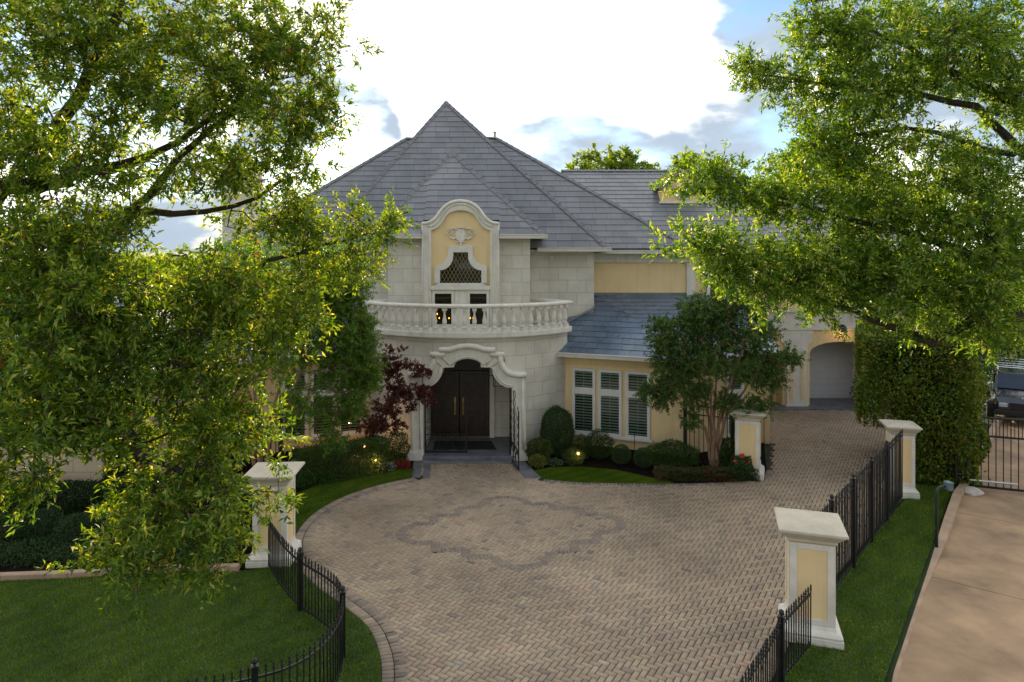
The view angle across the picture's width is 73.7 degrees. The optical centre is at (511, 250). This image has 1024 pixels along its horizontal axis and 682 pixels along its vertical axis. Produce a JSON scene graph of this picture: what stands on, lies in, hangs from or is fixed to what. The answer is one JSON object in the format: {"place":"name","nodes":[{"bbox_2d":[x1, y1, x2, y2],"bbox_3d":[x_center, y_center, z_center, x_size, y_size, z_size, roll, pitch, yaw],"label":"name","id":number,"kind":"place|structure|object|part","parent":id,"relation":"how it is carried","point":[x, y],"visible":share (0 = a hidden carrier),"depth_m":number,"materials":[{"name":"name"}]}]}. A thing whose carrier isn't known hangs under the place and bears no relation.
{"place":"outdoors","nodes":[
{"label":"outdoors","id":0,"kind":"place"},
{"bbox_2d":[0,563,380,681],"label":"lawn","id":1,"kind":"structure","parent":0,"point":[350,639],"depth_m":11.65,"materials":[{"name":"green plant"}]},
{"bbox_2d":[0,0,419,631],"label":"oak tree","id":2,"kind":"object","parent":1,"relation":"on","point":[66,326],"visible":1,"depth_m":9.25,"materials":[{"name":"green plant"}]},
{"bbox_2d":[169,517,345,681],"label":"iron fence","id":3,"kind":"object","parent":1,"relation":"on","point":[338,628],"visible":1,"depth_m":11.76,"materials":[{"name":"black metal"}]},
{"bbox_2d":[242,461,304,567],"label":"gate pillar","id":4,"kind":"structure","parent":1,"relation":"on","point":[259,472],"depth_m":14.31,"materials":[{"name":"stone"}]},
{"bbox_2d":[295,469,412,532],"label":"lawn","id":5,"kind":"structure","parent":0,"point":[343,494],"depth_m":18.66,"materials":[{"name":"green plant"}]},
{"bbox_2d":[0,252,1022,681],"bbox_3d":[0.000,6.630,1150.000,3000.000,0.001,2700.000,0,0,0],"label":"ground","id":6,"kind":"structure","parent":0,"point":[902,634],"depth_m":14.19,"materials":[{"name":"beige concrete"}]},
{"bbox_2d":[0,563,239,580],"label":"bed kerb","id":7,"kind":"structure","parent":6,"relation":"on","point":[38,575],"depth_m":13.72,"materials":[{"name":"concrete"}]},
{"bbox_2d":[108,243,221,287],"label":"background tree","id":8,"kind":"object","parent":6,"relation":"on","point":[181,258],"visible":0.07,"depth_m":45.44,"materials":[{"name":"green plant"}]},
{"bbox_2d":[0,444,414,571],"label":"planting bed","id":9,"kind":"object","parent":6,"relation":"on","point":[8,568],"visible":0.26,"depth_m":16.32,"materials":[{"name":"green plant"}]},
{"bbox_2d":[0,511,32,543],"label":"mound shrub","id":10,"kind":"object","parent":9,"relation":"on","point":[4,532],"visible":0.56,"depth_m":15.37,"materials":[{"name":"green plant"}]},
{"bbox_2d":[15,508,66,541],"bbox_3d":[-10.758,6.254,15.582,1.119,0.679,1.007,0,0,0],"label":"mound shrub","id":11,"kind":"object","parent":9,"relation":"on","point":[41,529],"visible":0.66,"depth_m":15.48,"materials":[{"name":"green plant"}]},
{"bbox_2d":[0,479,117,524],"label":"clipped hedge","id":12,"kind":"object","parent":9,"relation":"on","point":[87,489],"visible":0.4,"depth_m":16.47,"materials":[{"name":"green plant"}]},
{"bbox_2d":[51,511,106,544],"bbox_3d":[-9.737,6.246,15.393,1.109,0.690,1.012,0,0,0],"label":"mound shrub","id":13,"kind":"object","parent":9,"relation":"on","point":[75,530],"visible":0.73,"depth_m":15.29,"materials":[{"name":"green plant"}]},
{"bbox_2d":[101,508,139,539],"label":"mound shrub","id":14,"kind":"object","parent":9,"relation":"on","point":[105,527],"visible":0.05,"depth_m":15.46,"materials":[{"name":"green plant"}]},
{"bbox_2d":[0,529,246,567],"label":"ground cover","id":15,"kind":"object","parent":9,"relation":"on","point":[8,548],"visible":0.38,"depth_m":14.58,"materials":[{"name":"green plant"}]},
{"bbox_2d":[99,428,150,521],"bbox_3d":[-9.339,5.354,16.605,1.288,2.530,1.031,0,0,0],"label":"shrub","id":16,"kind":"object","parent":9,"relation":"on","point":[120,474],"visible":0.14,"depth_m":16.32,"materials":[{"name":"green plant"}]},
{"bbox_2d":[179,513,217,544],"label":"mound shrub","id":17,"kind":"object","parent":9,"relation":"on","point":[197,527],"visible":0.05,"depth_m":15.25,"materials":[{"name":"green plant"}]},
{"bbox_2d":[168,409,282,488],"bbox_3d":[-7.925,5.485,18.800,3.386,2.230,0.112,0,0,7],"label":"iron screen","id":18,"kind":"object","parent":9,"relation":"on","point":[280,448],"visible":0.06,"depth_m":18.61,"materials":[{"name":"black metal"}]},
{"bbox_2d":[167,233,390,466],"bbox_3d":[-6.500,3.076,18.653,6.318,7.146,3.009,0,0,0],"label":"crepe myrtle tree","id":19,"kind":"object","parent":9,"relation":"on","point":[356,370],"visible":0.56,"depth_m":18.64,"materials":[{"name":"green plant"}]},
{"bbox_2d":[286,434,390,489],"bbox_3d":[-5.013,6.028,19.839,2.949,1.190,1.309,0,0,-32],"label":"clipped hedge","id":20,"kind":"object","parent":9,"relation":"on","point":[368,467],"visible":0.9,"depth_m":19.67,"materials":[{"name":"green plant"}]},
{"bbox_2d":[377,462,396,471],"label":"flower clump","id":21,"kind":"object","parent":9,"relation":"on","point":[392,467],"visible":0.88,"depth_m":20.29,"materials":[{"name":"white plant"}]},
{"bbox_2d":[354,343,436,460],"bbox_3d":[-3.557,4.739,20.885,2.468,3.772,1.286,0,0,-16],"label":"japanese maple","id":22,"kind":"object","parent":9,"relation":"on","point":[398,393],"visible":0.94,"depth_m":20.79,"materials":[{"name":"red plant"}]},
{"bbox_2d":[384,431,410,464],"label":"shrub","id":23,"kind":"object","parent":9,"relation":"on","point":[398,452],"visible":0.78,"depth_m":20.86,"materials":[{"name":"green plant"}]},
{"bbox_2d":[396,459,410,468],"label":"flower clump","id":24,"kind":"object","parent":9,"relation":"on","point":[403,462],"visible":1,"depth_m":20.50,"materials":[{"name":"red plant"}]},
{"bbox_2d":[0,101,924,506],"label":"villa","id":25,"kind":"object","parent":6,"relation":"on","point":[538,287],"visible":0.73,"depth_m":23.53,"materials":[{"name":"stone"}]},
{"bbox_2d":[282,371,307,438],"bbox_3d":[-7.141,5.080,22.468,0.804,2.200,0.302,0,0,-9],"label":"window","id":26,"kind":"structure","parent":25,"relation":"in","point":[305,376],"depth_m":22.49,"materials":[{"name":"white paint"}]},
{"bbox_2d":[311,370,335,436],"bbox_3d":[-6.301,5.080,22.791,0.804,2.200,0.302,0,0,-9],"label":"window","id":27,"kind":"structure","parent":25,"relation":"in","point":[313,432],"depth_m":22.73,"materials":[{"name":"white paint"}]},
{"bbox_2d":[338,378,361,434],"bbox_3d":[-5.479,5.080,23.106,0.804,2.200,0.302,0,0,-9],"label":"window","id":28,"kind":"structure","parent":25,"relation":"in","point":[350,429],"depth_m":23.07,"materials":[{"name":"white paint"}]},
{"bbox_2d":[432,290,453,326],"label":"french window","id":29,"kind":"structure","parent":25,"relation":"in","point":[438,296],"depth_m":23.16,"materials":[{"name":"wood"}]},
{"bbox_2d":[431,371,458,435],"bbox_3d":[-2.341,5.275,23.507,1.018,2.250,0.166,0,0,0],"label":"front door","id":30,"kind":"structure","parent":25,"relation":"in","point":[443,414],"depth_m":23.51,"materials":[{"name":"brown wood"}]},
{"bbox_2d":[434,246,486,285],"bbox_3d":[-1.740,0.520,23.185,1.780,1.360,0.110,0,0,0],"label":"window","id":31,"kind":"structure","parent":25,"relation":"in","point":[460,267],"depth_m":23.17,"materials":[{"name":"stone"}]},
{"bbox_2d":[433,441,496,449],"bbox_3d":[-1.550,6.420,22.525,2.100,0.016,0.950,0,0,0],"label":"doormat","id":32,"kind":"object","parent":25,"relation":"on","point":[472,445],"visible":1,"depth_m":22.46,"materials":[{"name":"black rubber"}]},
{"bbox_2d":[424,362,518,470],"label":"entrance gate","id":33,"kind":"structure","parent":25,"relation":"attached to","point":[512,444],"depth_m":21.68,"materials":[{"name":"black metal"}]},
{"bbox_2d":[460,371,488,435],"bbox_3d":[-1.299,5.275,23.507,1.018,2.250,0.166,0,0,0],"label":"front door","id":34,"kind":"structure","parent":25,"relation":"in","point":[476,388],"depth_m":23.51,"materials":[{"name":"brown wood"}]},
{"bbox_2d":[467,290,488,326],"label":"french window","id":35,"kind":"structure","parent":25,"relation":"in","point":[473,296],"depth_m":23.16,"materials":[{"name":"wood"}]},
{"bbox_2d":[572,367,595,433],"bbox_3d":[2.434,5.080,23.124,0.804,2.200,0.302,0,0,9],"label":"window","id":36,"kind":"structure","parent":25,"relation":"in","point":[583,379],"depth_m":23.09,"materials":[{"name":"white paint"}]},
{"bbox_2d":[598,369,621,436],"bbox_3d":[3.274,5.080,22.801,0.804,2.200,0.302,0,0,9],"label":"window","id":37,"kind":"structure","parent":25,"relation":"in","point":[609,381],"depth_m":22.78,"materials":[{"name":"white paint"}]},
{"bbox_2d":[626,371,649,439],"bbox_3d":[4.142,5.080,22.467,0.804,2.200,0.302,0,0,9],"label":"window","id":38,"kind":"structure","parent":25,"relation":"in","point":[637,417],"depth_m":22.47,"materials":[{"name":"white paint"}]},
{"bbox_2d":[726,371,742,436],"bbox_3d":[7.419,5.080,22.814,0.705,2.200,0.294,0,0,-11],"label":"window","id":39,"kind":"structure","parent":25,"relation":"in","point":[738,389],"depth_m":22.75,"materials":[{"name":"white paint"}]},
{"bbox_2d":[810,342,851,397],"bbox_3d":[13.975,5.200,30.312,2.250,2.700,0.075,0,0,0],"label":"garage door","id":40,"kind":"structure","parent":25,"relation":"in","point":[830,364],"depth_m":30.30,"materials":[{"name":"paint"}]},
{"bbox_2d":[561,142,662,172],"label":"background tree","id":41,"kind":"object","parent":6,"relation":"on","point":[629,158],"visible":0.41,"depth_m":43.56,"materials":[{"name":"green plant"}]},
{"bbox_2d":[526,443,766,482],"bbox_3d":[4.540,6.570,21.450,8.320,0.001,4.300,0,0,0],"label":"planting bed","id":42,"kind":"object","parent":6,"relation":"on","point":[608,462],"visible":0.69,"depth_m":20.97,"materials":[{"name":"green plant"}]},
{"bbox_2d":[527,453,546,467],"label":"shrub","id":43,"kind":"object","parent":42,"relation":"on","point":[540,459],"visible":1,"depth_m":20.68,"materials":[{"name":"green plant"}]},
{"bbox_2d":[523,436,553,461],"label":"shrub","id":44,"kind":"object","parent":42,"relation":"on","point":[535,444],"visible":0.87,"depth_m":21.20,"materials":[{"name":"green plant"}]},
{"bbox_2d":[547,457,562,466],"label":"flower clump","id":45,"kind":"object","parent":42,"relation":"on","point":[552,461],"visible":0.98,"depth_m":20.81,"materials":[{"name":"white plant"}]},
{"bbox_2d":[539,405,575,457],"bbox_3d":[1.464,5.764,21.901,1.198,1.682,1.167,0,0,0],"label":"topiary bush","id":46,"kind":"object","parent":42,"relation":"on","point":[551,417],"visible":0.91,"depth_m":21.65,"materials":[{"name":"green plant"}]},
{"bbox_2d":[561,447,585,465],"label":"shrub","id":47,"kind":"object","parent":42,"relation":"on","point":[572,457],"visible":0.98,"depth_m":20.91,"materials":[{"name":"green plant"}]},
{"bbox_2d":[571,433,591,458],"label":"shrub","id":48,"kind":"object","parent":42,"relation":"on","point":[577,440],"visible":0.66,"depth_m":21.46,"materials":[{"name":"green plant"}]},
{"bbox_2d":[582,427,616,459],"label":"shrub","id":49,"kind":"object","parent":42,"relation":"on","point":[599,453],"visible":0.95,"depth_m":21.49,"materials":[{"name":"green plant"}]},
{"bbox_2d":[611,444,631,464],"bbox_3d":[3.376,6.276,21.092,0.646,0.621,0.646,0,0,0],"label":"box ball","id":50,"kind":"object","parent":42,"relation":"on","point":[615,455],"visible":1,"depth_m":21.01,"materials":[{"name":"green plant"}]},
{"bbox_2d":[633,447,653,467],"bbox_3d":[3.999,6.283,20.753,0.691,0.609,0.661,0,0,0],"label":"box ball","id":51,"kind":"object","parent":42,"relation":"on","point":[640,450],"visible":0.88,"depth_m":20.66,"materials":[{"name":"green plant"}]},
{"bbox_2d":[644,438,701,467],"bbox_3d":[4.858,6.144,20.708,1.783,0.944,1.072,0,0,0],"label":"shrub","id":52,"kind":"object","parent":42,"relation":"on","point":[674,453],"visible":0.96,"depth_m":20.54,"materials":[{"name":"green plant"}]},
{"bbox_2d":[652,464,759,482],"bbox_3d":[5.591,6.413,19.727,3.052,0.445,0.756,0,0,0],"label":"ground cover","id":53,"kind":"object","parent":42,"relation":"on","point":[693,472],"visible":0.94,"depth_m":19.53,"materials":[{"name":"green plant"}]},
{"bbox_2d":[683,401,734,465],"bbox_3d":[5.975,5.635,20.775,1.544,1.930,0.135,0,0,27],"label":"iron screen","id":54,"kind":"object","parent":42,"relation":"on","point":[732,427],"visible":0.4,"depth_m":20.83,"materials":[{"name":"black metal"}]},
{"bbox_2d":[631,287,811,471],"bbox_3d":[6.219,3.782,20.043,5.371,5.701,2.399,0,0,0],"label":"crepe myrtle tree","id":55,"kind":"object","parent":42,"relation":"on","point":[714,315],"visible":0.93,"depth_m":19.99,"materials":[{"name":"green plant"}]},
{"bbox_2d":[717,436,734,466],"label":"shrub","id":56,"kind":"object","parent":42,"relation":"on","point":[728,454],"visible":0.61,"depth_m":20.22,"materials":[{"name":"green plant"}]},
{"bbox_2d":[727,453,754,478],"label":"rose bush","id":57,"kind":"object","parent":42,"relation":"on","point":[740,459],"visible":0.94,"depth_m":19.59,"materials":[{"name":"green plant"}]},
{"bbox_2d":[729,406,766,480],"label":"gate pillar","id":58,"kind":"structure","parent":42,"relation":"on","point":[747,435],"depth_m":19.76,"materials":[{"name":"stone"}]},
{"bbox_2d":[668,150,762,190],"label":"background tree","id":59,"kind":"object","parent":6,"relation":"on","point":[676,161],"visible":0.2,"depth_m":41.26,"materials":[{"name":"green plant"}]},
{"bbox_2d":[770,398,885,409],"bbox_3d":[12.950,6.585,29.325,8.100,0.070,2.150,0,0,0],"label":"garage apron","id":60,"kind":"object","parent":6,"relation":"on","point":[832,403],"visible":0.25,"depth_m":28.90,"materials":[{"name":"grey concrete"}]},
{"bbox_2d":[641,0,1023,365],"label":"oak tree","id":61,"kind":"object","parent":6,"relation":"on","point":[908,279],"visible":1,"depth_m":12.20,"materials":[{"name":"green plant"}]},
{"bbox_2d":[758,146,949,228],"bbox_3d":[19.531,0.118,37.972,11.387,13.108,5.157,0,0,0],"label":"background tree","id":62,"kind":"object","parent":6,"relation":"on","point":[767,169],"visible":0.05,"depth_m":37.27,"materials":[{"name":"green plant"}]},
{"bbox_2d":[851,314,1001,487],"bbox_3d":[12.641,4.343,21.208,3.805,4.742,5.344,0,0,26],"label":"tall hedge","id":63,"kind":"object","parent":6,"relation":"on","point":[935,391],"visible":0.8,"depth_m":19.32,"materials":[{"name":"green plant"}]},
{"bbox_2d":[849,293,1020,415],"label":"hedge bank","id":64,"kind":"structure","parent":6,"relation":"on","point":[987,377],"depth_m":27.67,"materials":[{"name":"green plant"}]},
{"bbox_2d":[892,415,1004,681],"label":"drive kerb","id":65,"kind":"structure","parent":6,"relation":"on","point":[950,515],"depth_m":15.21,"materials":[{"name":"concrete"}]},
{"bbox_2d":[897,415,1023,681],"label":"side drive","id":66,"kind":"structure","parent":6,"relation":"on","point":[960,632],"depth_m":12.96,"materials":[{"name":"beige concrete"}]},
{"bbox_2d":[935,481,953,547],"bbox_3d":[9.445,5.830,14.950,0.350,1.540,0.180,0,0,0],"label":"keypad post","id":67,"kind":"object","parent":66,"relation":"on","point":[948,485],"visible":0.98,"depth_m":14.93,"materials":[{"name":"black metal"}]},
{"bbox_2d":[964,486,984,495],"bbox_3d":[12.430,6.482,18.453,0.563,0.155,0.551,0,0,0],"label":"concrete footing","id":68,"kind":"object","parent":66,"relation":"on","point":[971,491],"visible":0.9,"depth_m":18.29,"materials":[{"name":"white concrete"}]},
{"bbox_2d":[954,413,1023,491],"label":"drive gate","id":69,"kind":"structure","parent":66,"relation":"on","point":[956,473],"depth_m":18.60,"materials":[{"name":"black metal"}]},
{"bbox_2d":[982,357,1023,419],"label":"parked car","id":70,"kind":"object","parent":66,"relation":"on","point":[1006,392],"visible":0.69,"depth_m":26.45,"materials":[{"name":"paint"}]},
{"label":"side window","id":71,"kind":"part","parent":70,"relation":"part of","materials":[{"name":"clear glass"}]},
{"bbox_2d":[931,210,1023,376],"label":"background tree","id":72,"kind":"object","parent":6,"relation":"on","point":[1021,356],"visible":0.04,"depth_m":32.35,"materials":[{"name":"green plant"}]},
{"bbox_2d":[942,281,1018,365],"bbox_3d":[16.053,3.699,23.326,3.644,6.067,2.422,0,0,-20],"label":"background tree","id":73,"kind":"object","parent":6,"relation":"on","point":[980,353],"visible":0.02,"depth_m":23.45,"materials":[{"name":"green plant"}]},
{"bbox_2d":[0,0,1023,252],"label":"sky","id":74,"kind":"structure","parent":0,"point":[553,79],"materials":[{"name":"white"}]},
{"bbox_2d":[295,410,901,681],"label":"driveway","id":75,"kind":"structure","parent":0,"point":[378,504],"depth_m":14.40,"materials":[{"name":"brick"}]},
{"bbox_2d":[411,462,540,477],"bbox_3d":[-1.101,6.569,20.485,3.918,0.001,1.519,0,0,0],"label":"walkway band","id":76,"kind":"object","parent":75,"relation":"on","point":[417,466],"visible":1,"depth_m":20.35,"materials":[{"name":"grey stone"}]},
{"bbox_2d":[533,466,673,483],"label":"lawn","id":77,"kind":"structure","parent":0,"point":[599,480],"depth_m":19.72,"materials":[{"name":"green plant"}]},
{"bbox_2d":[785,484,956,681],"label":"lawn","id":78,"kind":"structure","parent":0,"point":[827,677],"depth_m":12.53,"materials":[{"name":"green plant"}]},
{"bbox_2d":[740,584,811,681],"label":"iron fence","id":79,"kind":"object","parent":78,"relation":"on","point":[779,669],"visible":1,"depth_m":10.29,"materials":[{"name":"black metal"}]},
{"bbox_2d":[774,507,848,649],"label":"gate pillar","id":80,"kind":"structure","parent":78,"relation":"on","point":[813,539],"depth_m":11.49,"materials":[{"name":"stone"}]},
{"bbox_2d":[820,429,902,588],"bbox_3d":[7.923,5.612,15.187,0.100,1.975,7.611,0,0,40],"label":"iron fence","id":81,"kind":"object","parent":78,"relation":"on","point":[889,505],"visible":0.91,"depth_m":15.19,"materials":[{"name":"black metal"}]},
{"bbox_2d":[879,419,922,499],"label":"gate pillar","id":82,"kind":"structure","parent":78,"relation":"on","point":[911,429],"depth_m":18.20,"materials":[{"name":"stone"}]}
]}

